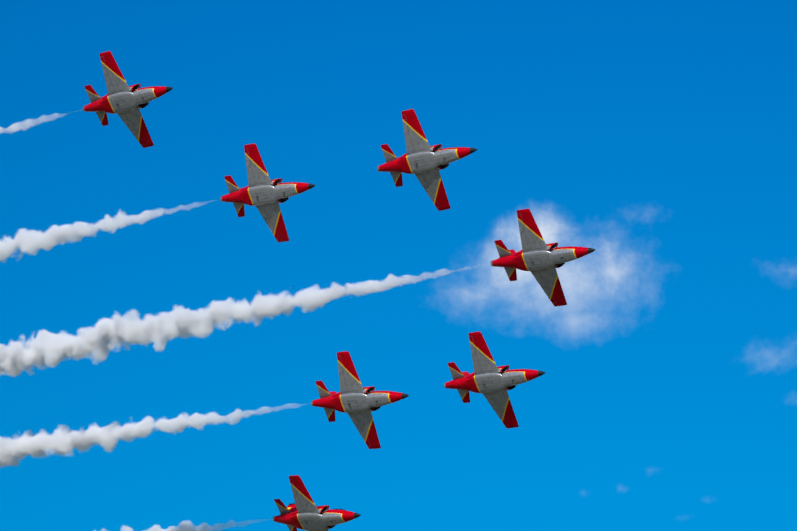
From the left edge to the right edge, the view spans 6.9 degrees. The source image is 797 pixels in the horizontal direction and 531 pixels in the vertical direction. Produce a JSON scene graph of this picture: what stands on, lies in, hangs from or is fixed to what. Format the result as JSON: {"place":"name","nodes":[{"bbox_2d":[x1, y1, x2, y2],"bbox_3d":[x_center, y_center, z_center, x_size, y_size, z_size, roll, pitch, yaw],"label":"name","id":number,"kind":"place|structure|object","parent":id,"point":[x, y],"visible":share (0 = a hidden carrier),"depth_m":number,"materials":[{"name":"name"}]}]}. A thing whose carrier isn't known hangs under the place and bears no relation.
{"place":"outdoors","nodes":[
{"label":"outdoors","id":0,"kind":"place"},
{"bbox_2d":[83,51,172,147],"bbox_3d":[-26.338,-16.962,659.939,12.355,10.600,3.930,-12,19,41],"label":"aircraft","id":1,"kind":"object","parent":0,"point":[123,100],"visible":1,"depth_m":658.84,"materials":[{"name":"grey paint"}]},
{"bbox_2d":[220,143,314,241],"bbox_3d":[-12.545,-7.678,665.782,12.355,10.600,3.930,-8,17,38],"label":"aircraft","id":2,"kind":"object","parent":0,"point":[263,193],"visible":1,"depth_m":664.66,"materials":[{"name":"grey paint"}]},
{"bbox_2d":[273,475,360,530],"bbox_3d":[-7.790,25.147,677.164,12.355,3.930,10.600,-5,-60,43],"label":"aircraft","id":3,"kind":"object","parent":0,"point":[303,512],"visible":1,"depth_m":675.52,"materials":[{"name":"grey paint"}]},
{"bbox_2d":[311,351,408,448],"bbox_3d":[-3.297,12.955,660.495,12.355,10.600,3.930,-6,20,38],"label":"aircraft","id":4,"kind":"object","parent":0,"point":[356,401],"visible":1,"depth_m":659.36,"materials":[{"name":"grey paint"}]},
{"bbox_2d":[0,0,796,530],"label":"sky","id":5,"kind":"structure","parent":0,"point":[163,355],"materials":[{"name":"blue"}]},
{"bbox_2d":[377,109,476,210],"bbox_3d":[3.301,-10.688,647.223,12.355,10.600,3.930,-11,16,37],"label":"aircraft","id":6,"kind":"object","parent":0,"point":[423,160],"visible":1,"depth_m":646.10,"materials":[{"name":"grey paint"}]},
{"bbox_2d":[444,331,544,427],"bbox_3d":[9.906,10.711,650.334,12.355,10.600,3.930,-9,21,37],"label":"aircraft","id":7,"kind":"object","parent":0,"point":[490,380],"visible":1,"depth_m":649.20,"materials":[{"name":"grey paint"}]},
{"bbox_2d":[491,209,594,306],"bbox_3d":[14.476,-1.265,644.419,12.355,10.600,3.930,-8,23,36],"label":"aircraft","id":8,"kind":"object","parent":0,"point":[539,258],"visible":1,"depth_m":643.27,"materials":[{"name":"grey paint"}]}
]}

